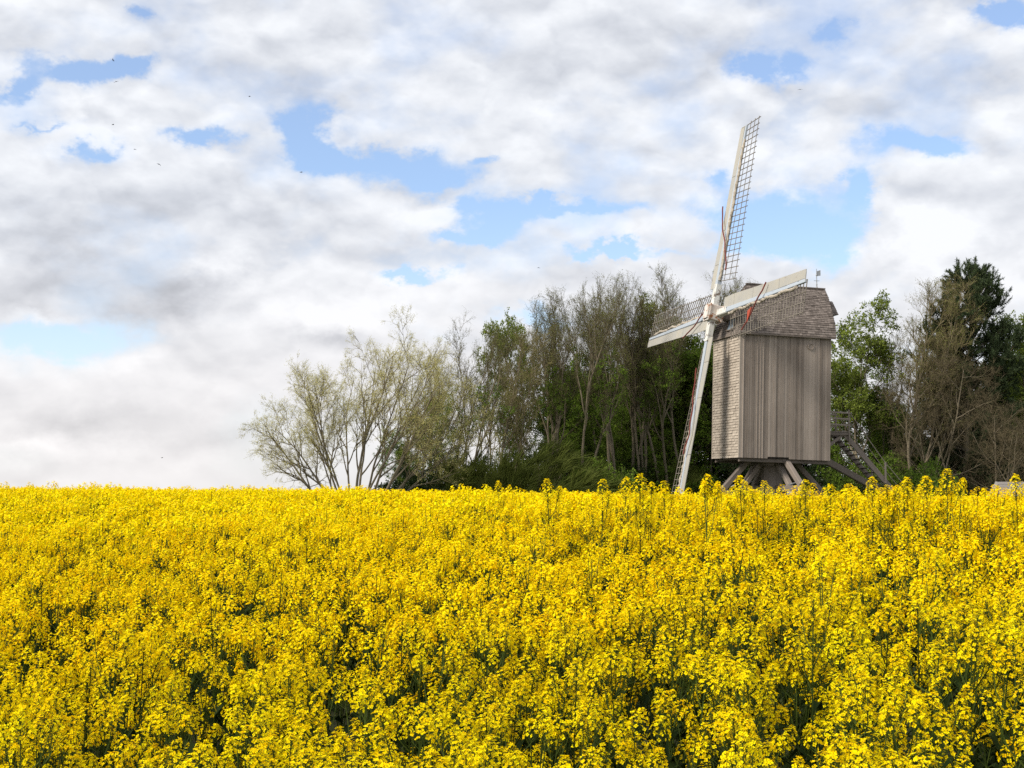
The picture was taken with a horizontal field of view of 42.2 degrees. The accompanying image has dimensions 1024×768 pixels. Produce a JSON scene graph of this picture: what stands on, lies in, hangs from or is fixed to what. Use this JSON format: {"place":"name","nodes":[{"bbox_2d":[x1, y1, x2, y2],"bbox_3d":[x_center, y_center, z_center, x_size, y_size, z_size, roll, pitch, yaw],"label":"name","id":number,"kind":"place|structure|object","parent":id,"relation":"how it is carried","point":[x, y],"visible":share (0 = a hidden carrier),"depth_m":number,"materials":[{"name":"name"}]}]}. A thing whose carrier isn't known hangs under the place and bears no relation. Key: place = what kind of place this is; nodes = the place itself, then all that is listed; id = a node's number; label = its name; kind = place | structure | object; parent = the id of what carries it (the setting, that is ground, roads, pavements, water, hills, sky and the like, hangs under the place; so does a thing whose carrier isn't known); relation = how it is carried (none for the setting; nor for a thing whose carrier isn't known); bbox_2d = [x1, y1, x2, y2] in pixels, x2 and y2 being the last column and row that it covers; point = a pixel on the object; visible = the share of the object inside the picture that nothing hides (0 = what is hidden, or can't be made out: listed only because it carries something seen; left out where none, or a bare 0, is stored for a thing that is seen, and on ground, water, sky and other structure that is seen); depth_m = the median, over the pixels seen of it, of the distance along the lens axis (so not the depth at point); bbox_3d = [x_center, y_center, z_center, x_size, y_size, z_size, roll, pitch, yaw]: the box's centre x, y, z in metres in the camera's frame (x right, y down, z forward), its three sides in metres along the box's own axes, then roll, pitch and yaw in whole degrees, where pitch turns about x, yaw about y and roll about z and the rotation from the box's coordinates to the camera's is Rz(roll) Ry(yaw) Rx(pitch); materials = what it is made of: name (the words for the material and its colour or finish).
{"place":"outdoors","nodes":[
{"label":"outdoors","id":0,"kind":"place"},
{"bbox_2d":[1,552,1022,767],"bbox_3d":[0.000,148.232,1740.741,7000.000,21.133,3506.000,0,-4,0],"label":"ground","id":1,"kind":"structure","parent":0,"point":[638,703],"depth_m":10.15,"materials":[{"name":"green plant"}]},
{"bbox_2d":[237,304,507,492],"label":"willow tree","id":2,"kind":"object","parent":1,"relation":"on","point":[418,424],"visible":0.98,"depth_m":77.33,"materials":[{"name":"green plant"}]},
{"bbox_2d":[372,424,412,485],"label":"leafy tree","id":3,"kind":"object","parent":1,"relation":"on","point":[397,449],"visible":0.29,"depth_m":85.98,"materials":[{"name":"green plant"}]},
{"bbox_2d":[370,455,447,491],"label":"bush","id":4,"kind":"object","parent":1,"relation":"on","point":[412,480],"visible":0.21,"depth_m":80.88,"materials":[{"name":"green plant"}]},
{"bbox_2d":[399,389,464,486],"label":"leafy tree","id":5,"kind":"object","parent":1,"relation":"on","point":[433,458],"visible":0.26,"depth_m":83.75,"materials":[{"name":"green plant"}]},
{"bbox_2d":[410,347,482,460],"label":"bare tree","id":6,"kind":"object","parent":1,"relation":"on","point":[440,395],"visible":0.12,"depth_m":91.88,"materials":[{"name":"green plant"}]},
{"bbox_2d":[425,447,518,492],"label":"broom bush","id":7,"kind":"object","parent":1,"relation":"on","point":[470,467],"visible":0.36,"depth_m":82.58,"materials":[{"name":"green plant"}]},
{"bbox_2d":[439,312,529,464],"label":"bare tree","id":8,"kind":"object","parent":1,"relation":"on","point":[487,393],"visible":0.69,"depth_m":85.68,"materials":[{"name":"green plant"}]},
{"bbox_2d":[456,449,539,492],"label":"bush","id":9,"kind":"object","parent":1,"relation":"on","point":[492,467],"visible":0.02,"depth_m":85.19,"materials":[{"name":"green plant"}]},
{"bbox_2d":[493,480,506,600],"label":"rapeseed plant","id":10,"kind":"object","parent":1,"relation":"on","point":[503,496],"visible":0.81,"depth_m":14.13,"materials":[{"name":"yellow plant"}]},
{"bbox_2d":[468,318,534,463],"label":"bare tree","id":11,"kind":"object","parent":1,"relation":"on","point":[481,358],"visible":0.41,"depth_m":90.00,"materials":[{"name":"green plant"}]},
{"bbox_2d":[473,307,545,454],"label":"fresh green tree","id":12,"kind":"object","parent":1,"relation":"on","point":[521,328],"visible":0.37,"depth_m":91.90,"materials":[{"name":"green plant"}]},
{"bbox_2d":[0,481,1023,767],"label":"rapeseed crop","id":13,"kind":"object","parent":1,"relation":"on","point":[402,561],"visible":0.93,"depth_m":7.28,"materials":[{"name":"yellow plant"}]},
{"bbox_2d":[494,408,537,474],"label":"leafy tree","id":14,"kind":"object","parent":1,"relation":"on","point":[528,450],"visible":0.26,"depth_m":89.96,"materials":[{"name":"green plant"}]},
{"bbox_2d":[486,325,557,482],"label":"slender tree","id":15,"kind":"object","parent":1,"relation":"on","point":[521,410],"visible":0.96,"depth_m":84.09,"materials":[{"name":"green plant"}]},
{"bbox_2d":[466,434,629,494],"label":"broom bush","id":16,"kind":"object","parent":1,"relation":"on","point":[513,478],"visible":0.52,"depth_m":81.69,"materials":[{"name":"green plant"}]},
{"bbox_2d":[536,478,563,589],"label":"rapeseed plant","id":17,"kind":"object","parent":1,"relation":"on","point":[540,512],"visible":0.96,"depth_m":10.77,"materials":[{"name":"yellow plant"}]},
{"bbox_2d":[523,288,583,480],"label":"bare tree","id":18,"kind":"object","parent":1,"relation":"on","point":[553,315],"visible":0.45,"depth_m":89.51,"materials":[{"name":"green plant"}]},
{"bbox_2d":[535,314,588,487],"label":"bare tree","id":19,"kind":"object","parent":1,"relation":"on","point":[559,393],"visible":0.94,"depth_m":85.40,"materials":[{"name":"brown plant"}]},
{"bbox_2d":[540,450,586,478],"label":"bush","id":20,"kind":"object","parent":1,"relation":"on","point":[565,467],"depth_m":89.76,"materials":[{"name":"green plant"}]},
{"bbox_2d":[525,370,602,479],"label":"leafy tree","id":21,"kind":"object","parent":1,"relation":"on","point":[571,424],"visible":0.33,"depth_m":90.64,"materials":[{"name":"green plant"}]},
{"bbox_2d":[534,410,603,478],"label":"dark evergreen tree","id":22,"kind":"object","parent":1,"relation":"on","point":[587,454],"visible":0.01,"depth_m":100.84,"materials":[{"name":"green plant"}]},
{"bbox_2d":[532,287,609,466],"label":"bare tree","id":23,"kind":"object","parent":1,"relation":"on","point":[571,319],"visible":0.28,"depth_m":93.43,"materials":[{"name":"brown plant"}]},
{"bbox_2d":[549,401,613,469],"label":"leafy tree","id":24,"kind":"object","parent":1,"relation":"on","point":[592,450],"visible":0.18,"depth_m":93.88,"materials":[{"name":"green plant"}]},
{"bbox_2d":[536,368,652,476],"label":"dark evergreen tree","id":25,"kind":"object","parent":1,"relation":"on","point":[588,421],"visible":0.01,"depth_m":102.92,"materials":[{"name":"green plant"}]},
{"bbox_2d":[563,273,630,476],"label":"bare tree","id":26,"kind":"object","parent":1,"relation":"on","point":[610,444],"visible":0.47,"depth_m":90.34,"materials":[{"name":"brown plant"}]},
{"bbox_2d":[552,455,647,492],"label":"bush","id":27,"kind":"object","parent":1,"relation":"on","point":[632,479],"visible":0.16,"depth_m":83.96,"materials":[{"name":"green plant"}]},
{"bbox_2d":[588,479,614,659],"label":"rapeseed plant","id":28,"kind":"object","parent":1,"relation":"on","point":[605,496],"visible":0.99,"depth_m":10.84,"materials":[{"name":"yellow plant"}]},
{"bbox_2d":[563,274,641,466],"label":"bare tree","id":29,"kind":"object","parent":1,"relation":"on","point":[602,343],"visible":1,"depth_m":85.13,"materials":[{"name":"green plant"}]},
{"bbox_2d":[603,477,641,679],"bbox_3d":[0.865,1.609,10.335,0.389,1.774,0.359,-4,-6,41],"label":"rapeseed plant","id":30,"kind":"object","parent":1,"relation":"on","point":[625,492],"visible":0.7,"depth_m":10.38,"materials":[{"name":"yellow plant"}]},
{"bbox_2d":[584,372,663,482],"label":"leafy tree","id":31,"kind":"object","parent":1,"relation":"on","point":[622,415],"visible":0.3,"depth_m":97.80,"materials":[{"name":"green plant"}]},
{"bbox_2d":[609,279,668,491],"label":"bare tree","id":32,"kind":"object","parent":1,"relation":"on","point":[640,327],"visible":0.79,"depth_m":93.61,"materials":[{"name":"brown plant"}]},
{"bbox_2d":[602,276,681,482],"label":"bare tree","id":33,"kind":"object","parent":1,"relation":"on","point":[632,428],"visible":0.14,"depth_m":95.42,"materials":[{"name":"brown plant"}]},
{"bbox_2d":[616,451,671,492],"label":"bush","id":34,"kind":"object","parent":1,"relation":"on","point":[643,471],"visible":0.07,"depth_m":93.50,"materials":[{"name":"green plant"}]},
{"bbox_2d":[593,269,697,490],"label":"bare tree","id":35,"kind":"object","parent":1,"relation":"on","point":[671,372],"visible":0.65,"depth_m":92.52,"materials":[{"name":"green plant"}]},
{"bbox_2d":[595,374,695,462],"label":"dark evergreen tree","id":36,"kind":"object","parent":1,"relation":"on","point":[631,435],"visible":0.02,"depth_m":102.42,"materials":[{"name":"green plant"}]},
{"bbox_2d":[630,473,662,717],"bbox_3d":[0.995,1.572,9.872,0.354,1.816,0.371,3,-5,-30],"label":"rapeseed plant","id":37,"kind":"object","parent":1,"relation":"on","point":[645,519],"visible":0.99,"depth_m":9.90,"materials":[{"name":"yellow plant"}]},
{"bbox_2d":[632,481,663,710],"bbox_3d":[1.001,1.605,9.982,0.390,1.743,0.318,-1,-5,11],"label":"rapeseed plant","id":38,"kind":"object","parent":1,"relation":"on","point":[657,521],"visible":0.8,"depth_m":10.06,"materials":[{"name":"yellow plant"}]},
{"bbox_2d":[603,351,711,471],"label":"leafy tree","id":39,"kind":"object","parent":1,"relation":"on","point":[680,432],"visible":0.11,"depth_m":97.78,"materials":[{"name":"green plant"}]},
{"bbox_2d":[648,481,678,658],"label":"rapeseed plant","id":40,"kind":"object","parent":1,"relation":"on","point":[664,497],"visible":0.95,"depth_m":10.93,"materials":[{"name":"yellow plant"}]},
{"bbox_2d":[633,264,694,470],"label":"bare tree","id":41,"kind":"object","parent":1,"relation":"on","point":[673,295],"visible":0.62,"depth_m":94.15,"materials":[{"name":"brown plant"}]},
{"bbox_2d":[635,292,702,453],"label":"fresh green tree","id":42,"kind":"object","parent":1,"relation":"on","point":[681,402],"visible":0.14,"depth_m":97.77,"materials":[{"name":"green plant"}]},
{"bbox_2d":[606,443,735,495],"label":"bush","id":43,"kind":"object","parent":1,"relation":"on","point":[673,461],"visible":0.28,"depth_m":94.94,"materials":[{"name":"green plant"}]},
{"bbox_2d":[627,329,731,477],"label":"leafy tree","id":44,"kind":"object","parent":1,"relation":"on","point":[692,366],"visible":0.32,"depth_m":96.28,"materials":[{"name":"green plant"}]},
{"bbox_2d":[616,371,750,484],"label":"dark evergreen tree","id":45,"kind":"object","parent":1,"relation":"on","point":[719,473],"depth_m":102.39,"materials":[{"name":"green plant"}]},
{"bbox_2d":[652,452,716,493],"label":"broom bush","id":46,"kind":"object","parent":1,"relation":"on","point":[693,476],"visible":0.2,"depth_m":93.55,"materials":[{"name":"green plant"}]},
{"bbox_2d":[652,317,748,474],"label":"leafy tree","id":47,"kind":"object","parent":1,"relation":"on","point":[703,403],"visible":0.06,"depth_m":97.41,"materials":[{"name":"green plant"}]},
{"bbox_2d":[693,474,723,715],"bbox_3d":[1.381,1.542,9.585,0.383,1.785,0.324,3,-5,-34],"label":"rapeseed plant","id":48,"kind":"object","parent":1,"relation":"on","point":[715,493],"visible":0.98,"depth_m":9.60,"materials":[{"name":"yellow plant"}]},
{"bbox_2d":[691,270,742,473],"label":"bare tree","id":49,"kind":"object","parent":1,"relation":"on","point":[707,447],"visible":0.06,"depth_m":98.25,"materials":[{"name":"brown plant"}]},
{"bbox_2d":[710,278,740,325],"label":"bare tree","id":50,"kind":"object","parent":1,"relation":"on","point":[728,291],"visible":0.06,"depth_m":98.04,"materials":[{"name":"brown plant"}]},
{"bbox_2d":[712,275,758,489],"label":"bare tree","id":51,"kind":"object","parent":1,"relation":"on","point":[712,344],"visible":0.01,"depth_m":99.96,"materials":[{"name":"brown plant"}]},
{"bbox_2d":[719,482,756,650],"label":"rapeseed plant","id":52,"kind":"object","parent":1,"relation":"on","point":[744,501],"visible":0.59,"depth_m":10.73,"materials":[{"name":"yellow plant"}]},
{"bbox_2d":[698,463,785,492],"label":"bush","id":53,"kind":"object","parent":1,"relation":"on","point":[743,473],"visible":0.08,"depth_m":94.06,"materials":[{"name":"green plant"}]},
{"bbox_2d":[724,475,762,653],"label":"rapeseed plant","id":54,"kind":"object","parent":1,"relation":"on","point":[733,513],"visible":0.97,"depth_m":10.11,"materials":[{"name":"yellow plant"}]},
{"bbox_2d":[747,480,782,647],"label":"rapeseed plant","id":55,"kind":"object","parent":1,"relation":"on","point":[763,502],"visible":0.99,"depth_m":10.37,"materials":[{"name":"yellow plant"}]},
{"bbox_2d":[647,116,905,495],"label":"post mill","id":56,"kind":"object","parent":1,"relation":"on","point":[772,418],"visible":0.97,"depth_m":77.55,"materials":[{"name":"grey wood"}]},
{"bbox_2d":[777,479,821,645],"bbox_3d":[2.266,1.550,10.284,0.433,1.629,0.334,3,-6,9],"label":"rapeseed plant","id":57,"kind":"object","parent":1,"relation":"on","point":[805,509],"visible":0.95,"depth_m":10.40,"materials":[{"name":"yellow plant"}]},
{"bbox_2d":[792,484,814,633],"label":"rapeseed plant","id":58,"kind":"object","parent":1,"relation":"on","point":[796,509],"visible":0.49,"depth_m":10.88,"materials":[{"name":"yellow plant"}]},
{"bbox_2d":[781,438,851,487],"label":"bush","id":59,"kind":"object","parent":1,"relation":"on","point":[807,466],"visible":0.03,"depth_m":95.87,"materials":[{"name":"green plant"}]},
{"bbox_2d":[812,484,839,549],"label":"rapeseed plant","id":60,"kind":"object","parent":1,"relation":"on","point":[824,500],"visible":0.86,"depth_m":10.61,"materials":[{"name":"yellow plant"}]},
{"bbox_2d":[792,456,869,494],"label":"bush","id":61,"kind":"object","parent":1,"relation":"on","point":[819,481],"visible":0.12,"depth_m":91.04,"materials":[{"name":"green plant"}]},
{"bbox_2d":[817,361,904,474],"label":"leafy tree","id":62,"kind":"object","parent":1,"relation":"on","point":[837,450],"visible":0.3,"depth_m":95.07,"materials":[{"name":"green plant"}]},
{"bbox_2d":[831,289,906,483],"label":"fresh green tree","id":63,"kind":"object","parent":1,"relation":"on","point":[843,381],"visible":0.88,"depth_m":92.59,"materials":[{"name":"green plant"}]},
{"bbox_2d":[816,450,925,495],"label":"bush","id":64,"kind":"object","parent":1,"relation":"on","point":[840,483],"visible":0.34,"depth_m":89.09,"materials":[{"name":"green plant"}]},
{"bbox_2d":[858,476,895,669],"bbox_3d":[2.630,1.489,9.632,0.394,1.639,0.316,-4,-6,38],"label":"rapeseed plant","id":65,"kind":"object","parent":1,"relation":"on","point":[873,517],"visible":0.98,"depth_m":9.69,"materials":[{"name":"yellow plant"}]},
{"bbox_2d":[857,399,920,473],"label":"leafy tree","id":66,"kind":"object","parent":1,"relation":"on","point":[913,459],"visible":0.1,"depth_m":97.79,"materials":[{"name":"green plant"}]},
{"bbox_2d":[874,485,908,645],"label":"rapeseed plant","id":67,"kind":"object","parent":1,"relation":"on","point":[887,495],"visible":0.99,"depth_m":10.03,"materials":[{"name":"yellow plant"}]},
{"bbox_2d":[867,315,931,472],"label":"bare tree","id":68,"kind":"object","parent":1,"relation":"on","point":[884,402],"visible":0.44,"depth_m":93.63,"materials":[{"name":"brown plant"}]},
{"bbox_2d":[881,460,918,486],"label":"bush","id":69,"kind":"object","parent":1,"relation":"on","point":[903,473],"depth_m":93.16,"materials":[{"name":"green plant"}]},
{"bbox_2d":[863,412,938,479],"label":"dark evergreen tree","id":70,"kind":"object","parent":1,"relation":"on","point":[898,451],"visible":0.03,"depth_m":99.34,"materials":[{"name":"green plant"}]},
{"bbox_2d":[888,481,917,690],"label":"rapeseed plant","id":71,"kind":"object","parent":1,"relation":"on","point":[892,494],"visible":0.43,"depth_m":9.95,"materials":[{"name":"yellow plant"}]},
{"bbox_2d":[894,477,926,695],"bbox_3d":[2.893,1.489,9.736,0.370,1.618,0.259,-2,-5,26],"label":"rapeseed plant","id":72,"kind":"object","parent":1,"relation":"on","point":[906,494],"visible":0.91,"depth_m":9.73,"materials":[{"name":"yellow plant"}]},
{"bbox_2d":[888,456,968,496],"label":"bush","id":73,"kind":"object","parent":1,"relation":"on","point":[916,479],"visible":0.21,"depth_m":81.13,"materials":[{"name":"green plant"}]},
{"bbox_2d":[911,476,946,651],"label":"rapeseed plant","id":74,"kind":"object","parent":1,"relation":"on","point":[929,491],"visible":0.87,"depth_m":9.55,"materials":[{"name":"yellow plant"}]},
{"bbox_2d":[886,269,988,488],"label":"bare tree","id":75,"kind":"object","parent":1,"relation":"on","point":[922,351],"visible":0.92,"depth_m":88.05,"materials":[{"name":"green plant"}]},
{"bbox_2d":[873,344,1016,483],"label":"brown twiggy tree","id":76,"kind":"object","parent":1,"relation":"on","point":[943,438],"visible":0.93,"depth_m":86.70,"materials":[{"name":"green plant"}]},
{"bbox_2d":[932,468,969,713],"bbox_3d":[3.042,1.448,9.331,0.367,1.709,0.421,-1,-5,14],"label":"rapeseed plant","id":77,"kind":"object","parent":1,"relation":"on","point":[937,505],"visible":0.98,"depth_m":9.38,"materials":[{"name":"yellow plant"}]},
{"bbox_2d":[914,402,999,470],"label":"dark evergreen tree","id":78,"kind":"object","parent":1,"relation":"on","point":[959,452],"visible":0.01,"depth_m":99.00,"materials":[{"name":"green plant"}]},
{"bbox_2d":[950,487,971,625],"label":"rapeseed plant","id":79,"kind":"object","parent":1,"relation":"on","point":[962,506],"visible":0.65,"depth_m":10.10,"materials":[{"name":"yellow plant"}]},
{"bbox_2d":[905,256,1023,494],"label":"pine tree","id":80,"kind":"object","parent":1,"relation":"on","point":[990,342],"visible":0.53,"depth_m":89.35,"materials":[{"name":"green plant"}]},
{"bbox_2d":[929,457,1013,495],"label":"bush","id":81,"kind":"object","parent":1,"relation":"on","point":[967,484],"visible":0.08,"depth_m":88.31,"materials":[{"name":"green plant"}]},
{"bbox_2d":[925,365,1023,476],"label":"dark evergreen tree","id":82,"kind":"object","parent":1,"relation":"on","point":[946,451],"visible":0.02,"depth_m":98.36,"materials":[{"name":"green plant"}]},
{"bbox_2d":[956,390,1023,495],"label":"brown twiggy tree","id":83,"kind":"object","parent":1,"relation":"on","point":[1011,451],"visible":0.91,"depth_m":83.62,"materials":[{"name":"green plant"}]},
{"bbox_2d":[960,451,1023,490],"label":"bush","id":84,"kind":"object","parent":1,"relation":"on","point":[1009,474],"visible":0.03,"depth_m":91.43,"materials":[{"name":"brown plant"}]},
{"bbox_2d":[975,310,1023,443],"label":"fresh green tree","id":85,"kind":"object","parent":1,"relation":"on","point":[1021,352],"visible":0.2,"depth_m":91.23,"materials":[{"name":"green plant"}]},
{"bbox_2d":[977,348,1023,475],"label":"leafy tree","id":86,"kind":"object","parent":1,"relation":"on","point":[1015,396],"visible":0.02,"depth_m":96.19,"materials":[{"name":"green plant"}]},
{"bbox_2d":[987,481,1023,496],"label":"hut","id":87,"kind":"object","parent":1,"relation":"on","point":[1003,485],"visible":0.12,"depth_m":79.35,"materials":[{"name":"stone"}]},
{"bbox_2d":[1002,473,1023,696],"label":"rapeseed plant","id":88,"kind":"object","parent":1,"relation":"on","point":[1012,504],"visible":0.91,"depth_m":8.97,"materials":[{"name":"yellow plant"}]},
{"bbox_2d":[0,0,1023,490],"label":"sky","id":89,"kind":"structure","parent":0,"point":[447,153],"materials":[{"name":"white"}]}
]}

